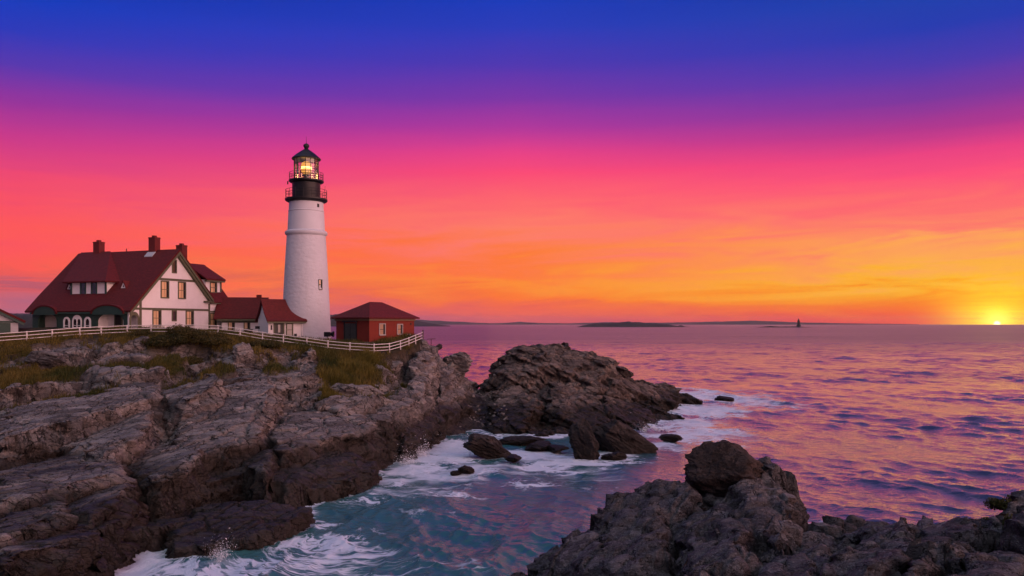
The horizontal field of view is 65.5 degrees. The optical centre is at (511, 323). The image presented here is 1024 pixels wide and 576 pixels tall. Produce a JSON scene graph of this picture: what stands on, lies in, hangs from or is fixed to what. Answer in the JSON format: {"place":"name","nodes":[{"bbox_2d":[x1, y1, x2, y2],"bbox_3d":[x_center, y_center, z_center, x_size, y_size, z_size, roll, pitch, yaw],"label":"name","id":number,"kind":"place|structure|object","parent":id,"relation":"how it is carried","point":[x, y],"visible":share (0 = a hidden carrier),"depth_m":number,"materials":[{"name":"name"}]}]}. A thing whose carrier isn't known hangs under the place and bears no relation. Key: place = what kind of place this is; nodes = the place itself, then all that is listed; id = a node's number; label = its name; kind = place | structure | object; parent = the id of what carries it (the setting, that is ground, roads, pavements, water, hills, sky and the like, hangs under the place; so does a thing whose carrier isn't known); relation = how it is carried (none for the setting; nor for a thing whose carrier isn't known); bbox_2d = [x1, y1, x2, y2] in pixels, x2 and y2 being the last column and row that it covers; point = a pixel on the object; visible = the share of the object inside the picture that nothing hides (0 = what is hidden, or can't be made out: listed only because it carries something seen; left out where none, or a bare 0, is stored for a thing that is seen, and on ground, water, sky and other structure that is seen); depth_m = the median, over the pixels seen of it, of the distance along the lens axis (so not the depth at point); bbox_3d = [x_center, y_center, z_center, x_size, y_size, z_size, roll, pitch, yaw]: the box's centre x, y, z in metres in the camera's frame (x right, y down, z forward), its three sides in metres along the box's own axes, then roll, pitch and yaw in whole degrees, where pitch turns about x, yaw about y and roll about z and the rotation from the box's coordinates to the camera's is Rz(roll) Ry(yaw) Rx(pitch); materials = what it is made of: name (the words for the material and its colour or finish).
{"place":"outdoors","nodes":[
{"label":"outdoors","id":0,"kind":"place"},
{"bbox_2d":[12,314,31,327],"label":"shore hills","id":1,"kind":"structure","parent":0,"point":[27,318],"depth_m":850.91,"materials":[{"name":"grey"}]},
{"bbox_2d":[10,313,448,325],"bbox_3d":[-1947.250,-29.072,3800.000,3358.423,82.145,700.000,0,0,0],"label":"hills","id":2,"kind":"structure","parent":0,"point":[416,322],"depth_m":3561.81,"materials":[{"name":"grey"}]},
{"bbox_2d":[0,327,488,575],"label":"headland","id":3,"kind":"structure","parent":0,"point":[251,455],"depth_m":53.74,"materials":[{"name":"grey stone"}]},
{"bbox_2d":[0,309,25,332],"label":"garage","id":4,"kind":"structure","parent":3,"relation":"on","point":[9,322],"depth_m":85.86,"materials":[{"name":"grey paint"}]},
{"bbox_2d":[0,321,17,332],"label":"door","id":5,"kind":"structure","parent":4,"relation":"in","point":[5,326],"depth_m":85.77,"materials":[{"name":"green paint"}]},
{"bbox_2d":[23,351,67,367],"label":"rock","id":6,"kind":"object","parent":3,"relation":"on","point":[49,359],"visible":0.95,"depth_m":69.75,"materials":[{"name":"grey stone"}]},
{"bbox_2d":[25,235,226,329],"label":"keepers house","id":7,"kind":"structure","parent":3,"relation":"on","point":[99,286],"depth_m":94.00,"materials":[{"name":"red"}]},
{"bbox_2d":[63,317,69,327],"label":"arched window","id":8,"kind":"structure","parent":7,"relation":"in","point":[66,321],"depth_m":92.01,"materials":[{"name":"white paint"}]},
{"bbox_2d":[72,315,81,327],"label":"arched window","id":9,"kind":"structure","parent":7,"relation":"in","point":[77,320],"depth_m":91.36,"materials":[{"name":"white paint"}]},
{"bbox_2d":[84,317,90,326],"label":"arched window","id":10,"kind":"structure","parent":7,"relation":"in","point":[87,321],"depth_m":90.79,"materials":[{"name":"white paint"}]},
{"bbox_2d":[114,315,122,327],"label":"door","id":11,"kind":"structure","parent":7,"relation":"in","point":[118,320],"depth_m":90.94,"materials":[{"name":"black wood"}]},
{"bbox_2d":[152,310,161,325],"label":"window","id":12,"kind":"structure","parent":7,"relation":"in","point":[156,314],"depth_m":92.19,"materials":[{"name":"orange glass"}]},
{"bbox_2d":[160,280,168,298],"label":"window","id":13,"kind":"structure","parent":7,"relation":"in","point":[164,285],"depth_m":93.23,"materials":[{"name":"orange glass"}]},
{"bbox_2d":[172,260,176,272],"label":"window","id":14,"kind":"structure","parent":7,"relation":"in","point":[174,266],"depth_m":94.66,"materials":[{"name":"brown glass"}]},
{"bbox_2d":[172,310,176,320],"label":"window","id":15,"kind":"structure","parent":7,"relation":"in","point":[174,312],"depth_m":94.66,"materials":[{"name":"brown glass"}]},
{"bbox_2d":[178,281,185,298],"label":"window","id":16,"kind":"structure","parent":7,"relation":"in","point":[181,285],"depth_m":95.68,"materials":[{"name":"orange glass"}]},
{"bbox_2d":[186,310,193,325],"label":"window","id":17,"kind":"structure","parent":7,"relation":"in","point":[189,314],"depth_m":96.88,"materials":[{"name":"orange glass"}]},
{"bbox_2d":[210,313,216,324],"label":"window","id":18,"kind":"structure","parent":7,"relation":"in","point":[212,322],"depth_m":100.47,"materials":[{"name":"brown glass"}]},
{"bbox_2d":[210,282,216,292],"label":"window","id":19,"kind":"structure","parent":7,"relation":"in","point":[213,285],"depth_m":101.68,"materials":[{"name":"orange glass"}]},
{"bbox_2d":[125,329,154,338],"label":"bush","id":20,"kind":"object","parent":3,"relation":"on","point":[148,333],"visible":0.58,"depth_m":77.52,"materials":[{"name":"green plant"}]},
{"bbox_2d":[140,333,187,345],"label":"bush","id":21,"kind":"object","parent":3,"relation":"on","point":[163,339],"visible":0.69,"depth_m":75.44,"materials":[{"name":"green plant"}]},
{"bbox_2d":[164,323,206,342],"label":"bush","id":22,"kind":"object","parent":3,"relation":"on","point":[181,333],"visible":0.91,"depth_m":76.18,"materials":[{"name":"green plant"}]},
{"bbox_2d":[185,355,204,364],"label":"bush","id":23,"kind":"object","parent":3,"relation":"on","point":[193,360],"visible":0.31,"depth_m":74.09,"materials":[{"name":"green plant"}]},
{"bbox_2d":[0,324,422,352],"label":"rail fence","id":24,"kind":"object","parent":3,"relation":"on","point":[239,334],"visible":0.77,"depth_m":79.90,"materials":[{"name":"white paint"}]},
{"bbox_2d":[0,325,424,410],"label":"meadow grass","id":25,"kind":"structure","parent":3,"relation":"on","point":[16,374],"depth_m":74.61,"materials":[{"name":"green plant"}]},
{"bbox_2d":[198,330,234,344],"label":"bush","id":26,"kind":"object","parent":3,"relation":"on","point":[214,338],"visible":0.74,"depth_m":76.66,"materials":[{"name":"green plant"}]},
{"bbox_2d":[213,295,268,333],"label":"passage","id":27,"kind":"object","parent":3,"relation":"on","point":[238,312],"visible":0.66,"depth_m":100.69,"materials":[{"name":"red"}]},
{"bbox_2d":[228,321,234,330],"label":"window","id":28,"kind":"structure","parent":27,"relation":"in","point":[229,324],"depth_m":100.20,"materials":[{"name":"clear glass"}]},
{"bbox_2d":[244,321,249,330],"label":"window","id":29,"kind":"structure","parent":27,"relation":"in","point":[246,325],"depth_m":100.52,"materials":[{"name":"clear glass"}]},
{"bbox_2d":[232,342,253,363],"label":"rock","id":30,"kind":"object","parent":3,"relation":"on","point":[242,352],"visible":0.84,"depth_m":73.17,"materials":[{"name":"grey stone"}]},
{"bbox_2d":[249,339,282,347],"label":"bush","id":31,"kind":"object","parent":3,"relation":"on","point":[269,343],"visible":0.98,"depth_m":76.77,"materials":[{"name":"green plant"}]},
{"bbox_2d":[255,299,306,338],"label":"entry building","id":32,"kind":"structure","parent":3,"relation":"on","point":[276,316],"depth_m":92.46,"materials":[{"name":"red"}]},
{"bbox_2d":[274,323,284,335],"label":"door","id":33,"kind":"structure","parent":32,"relation":"in","point":[279,328],"depth_m":91.63,"materials":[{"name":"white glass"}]},
{"bbox_2d":[286,323,292,336],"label":"window","id":34,"kind":"structure","parent":32,"relation":"in","point":[289,326],"depth_m":92.33,"materials":[{"name":"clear glass"}]},
{"bbox_2d":[283,140,330,338],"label":"lighthouse","id":35,"kind":"object","parent":3,"relation":"on","point":[306,291],"visible":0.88,"depth_m":94.08,"materials":[{"name":"white paint"}]},
{"bbox_2d":[318,279,322,289],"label":"window","id":36,"kind":"structure","parent":35,"relation":"in","point":[320,281],"depth_m":94.43,"materials":[{"name":"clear glass"}]},
{"bbox_2d":[324,331,333,337],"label":"fog signal","id":37,"kind":"object","parent":3,"relation":"on","point":[328,334],"visible":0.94,"depth_m":92.00,"materials":[{"name":"black metal"}]},
{"bbox_2d":[318,349,405,397],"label":"yellow grass","id":38,"kind":"structure","parent":3,"relation":"on","point":[327,389],"depth_m":74.72,"materials":[{"name":"plant"}]},
{"bbox_2d":[331,383,392,403],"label":"rock","id":39,"kind":"object","parent":3,"relation":"on","point":[350,389],"visible":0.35,"depth_m":70.11,"materials":[{"name":"grey stone"}]},
{"bbox_2d":[330,302,419,342],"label":"brick oil house","id":40,"kind":"structure","parent":3,"relation":"on","point":[368,322],"depth_m":87.03,"materials":[{"name":"red brick"}]},
{"bbox_2d":[342,320,357,340],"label":"door","id":41,"kind":"structure","parent":40,"relation":"in","point":[350,329],"depth_m":86.59,"materials":[{"name":"grey wood"}]},
{"bbox_2d":[379,323,385,335],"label":"window","id":42,"kind":"structure","parent":40,"relation":"in","point":[382,326],"depth_m":86.61,"materials":[{"name":"beige glass"}]},
{"bbox_2d":[397,324,402,334],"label":"window","id":43,"kind":"structure","parent":40,"relation":"in","point":[399,326],"depth_m":88.81,"materials":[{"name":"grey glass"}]},
{"bbox_2d":[376,365,396,382],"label":"rock","id":44,"kind":"object","parent":3,"relation":"on","point":[389,373],"visible":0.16,"depth_m":77.66,"materials":[{"name":"grey stone"}]},
{"bbox_2d":[391,361,402,375],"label":"rock","id":45,"kind":"object","parent":3,"relation":"on","point":[396,366],"visible":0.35,"depth_m":80.22,"materials":[{"name":"grey stone"}]},
{"bbox_2d":[443,352,472,373],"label":"rock","id":46,"kind":"object","parent":3,"relation":"on","point":[462,360],"visible":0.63,"depth_m":94.59,"materials":[{"name":"grey stone"}]},
{"bbox_2d":[0,0,1023,323],"label":"sky","id":47,"kind":"structure","parent":0,"point":[482,161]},
{"bbox_2d":[114,324,1023,575],"bbox_3d":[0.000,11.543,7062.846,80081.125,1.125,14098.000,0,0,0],"label":"sea","id":48,"kind":"structure","parent":0,"point":[892,424],"depth_m":73.24,"materials":[{"name":"liquid"}]},
{"bbox_2d":[205,532,236,562],"bbox_3d":[-14.161,10.738,38.878,2.050,1.602,1.817,0,0,36],"label":"sea spray","id":49,"kind":"object","parent":48,"relation":"on","point":[218,558],"visible":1,"depth_m":38.92,"materials":[{"name":"white liquid"}]},
{"bbox_2d":[389,443,424,465],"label":"sea spray","id":50,"kind":"object","parent":48,"relation":"on","point":[411,461],"visible":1,"depth_m":65.31,"materials":[{"name":"white liquid"}]},
{"bbox_2d":[415,434,438,456],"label":"sea spray","id":51,"kind":"object","parent":48,"relation":"on","point":[421,452],"visible":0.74,"depth_m":69.05,"materials":[{"name":"white liquid"}]},
{"bbox_2d":[450,470,461,475],"bbox_3d":[-4.284,11.439,60.866,0.922,0.476,1.202,0,0,30],"label":"rock","id":52,"kind":"object","parent":48,"relation":"in","point":[455,473],"visible":0.98,"depth_m":60.52,"materials":[{"name":"stone"}]},
{"bbox_2d":[457,465,474,473],"bbox_3d":[-3.459,11.243,61.018,1.219,0.954,1.581,0,0,29],"label":"rock","id":53,"kind":"object","parent":48,"relation":"in","point":[464,469],"visible":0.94,"depth_m":60.54,"materials":[{"name":"stone"}]},
{"bbox_2d":[463,433,510,458],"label":"rock","id":54,"kind":"object","parent":48,"relation":"in","point":[484,446],"visible":0.97,"depth_m":68.51,"materials":[{"name":"stone"}]},
{"bbox_2d":[504,454,521,462],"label":"rock","id":55,"kind":"object","parent":48,"relation":"in","point":[513,458],"visible":1,"depth_m":65.62,"materials":[{"name":"brown stone"}]},
{"bbox_2d":[499,436,547,445],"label":"rock","id":56,"kind":"object","parent":48,"relation":"in","point":[519,440],"visible":0.77,"depth_m":75.34,"materials":[{"name":"stone"}]},
{"bbox_2d":[525,440,550,450],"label":"rock","id":57,"kind":"object","parent":48,"relation":"in","point":[540,445],"visible":0.91,"depth_m":71.50,"materials":[{"name":"grey stone"}]},
{"bbox_2d":[548,444,568,452],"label":"rock","id":58,"kind":"object","parent":48,"relation":"in","point":[554,448],"visible":1,"depth_m":70.62,"materials":[{"name":"grey stone"}]},
{"bbox_2d":[568,420,599,459],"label":"rock","id":59,"kind":"object","parent":48,"relation":"in","point":[583,442],"visible":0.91,"depth_m":67.15,"materials":[{"name":"grey stone"}]},
{"bbox_2d":[476,342,702,436],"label":"island rock","id":60,"kind":"object","parent":48,"relation":"in","point":[557,388],"visible":0.7,"depth_m":95.78,"materials":[{"name":"grey stone"}]},
{"bbox_2d":[457,355,507,428],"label":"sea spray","id":61,"kind":"object","parent":60,"relation":"on","point":[505,418],"visible":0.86,"depth_m":92.00,"materials":[{"name":"white liquid"}]},
{"bbox_2d":[601,451,626,460],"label":"rock","id":62,"kind":"object","parent":48,"relation":"in","point":[615,456],"visible":1,"depth_m":67.02,"materials":[{"name":"brown stone"}]},
{"bbox_2d":[592,419,657,453],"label":"rock","id":63,"kind":"object","parent":48,"relation":"in","point":[612,435],"visible":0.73,"depth_m":70.91,"materials":[{"name":"grey stone"}]},
{"bbox_2d":[578,321,685,326],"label":"wooded island","id":64,"kind":"structure","parent":48,"relation":"in","point":[628,324],"depth_m":2806.20,"materials":[{"name":"plant"}]},
{"bbox_2d":[636,414,690,431],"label":"sea spray","id":65,"kind":"object","parent":48,"relation":"on","point":[645,429],"visible":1,"depth_m":85.68,"materials":[{"name":"white liquid"}]},
{"bbox_2d":[658,434,682,441],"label":"rock","id":66,"kind":"object","parent":48,"relation":"in","point":[670,437],"visible":0.95,"depth_m":77.40,"materials":[{"name":"grey stone"}]},
{"bbox_2d":[714,395,733,400],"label":"rock","id":67,"kind":"object","parent":48,"relation":"in","point":[722,398],"visible":1,"depth_m":118.86,"materials":[{"name":"grey stone"}]},
{"bbox_2d":[416,319,918,324],"bbox_3d":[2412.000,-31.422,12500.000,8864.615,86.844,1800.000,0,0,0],"label":"hills","id":68,"kind":"structure","parent":0,"point":[438,322],"depth_m":11788.08,"materials":[{"name":"grey"}]},
{"bbox_2d":[511,456,1023,575],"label":"rocky shore","id":69,"kind":"structure","parent":0,"point":[760,526],"depth_m":14.22,"materials":[{"name":"grey stone"}]},
{"bbox_2d":[683,440,763,496],"bbox_3d":[4.658,3.307,17.567,1.726,1.423,1.141,0,0,17],"label":"rock","id":70,"kind":"object","parent":69,"relation":"on","point":[718,468],"visible":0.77,"depth_m":17.28,"materials":[{"name":"stone"}]},
{"bbox_2d":[983,494,1011,510],"bbox_3d":[9.015,3.365,14.454,0.741,0.567,0.903,0,0,-18],"label":"seaside plant","id":71,"kind":"object","parent":69,"relation":"on","point":[999,504],"visible":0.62,"depth_m":14.39,"materials":[{"name":"green plant"}]},
{"bbox_2d":[1002,513,1015,529],"bbox_3d":[8.675,3.482,13.416,0.766,0.626,0.937,0,0,0],"label":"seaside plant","id":72,"kind":"object","parent":69,"relation":"on","point":[1006,517],"visible":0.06,"depth_m":13.62,"materials":[{"name":"green plant"}]}
]}

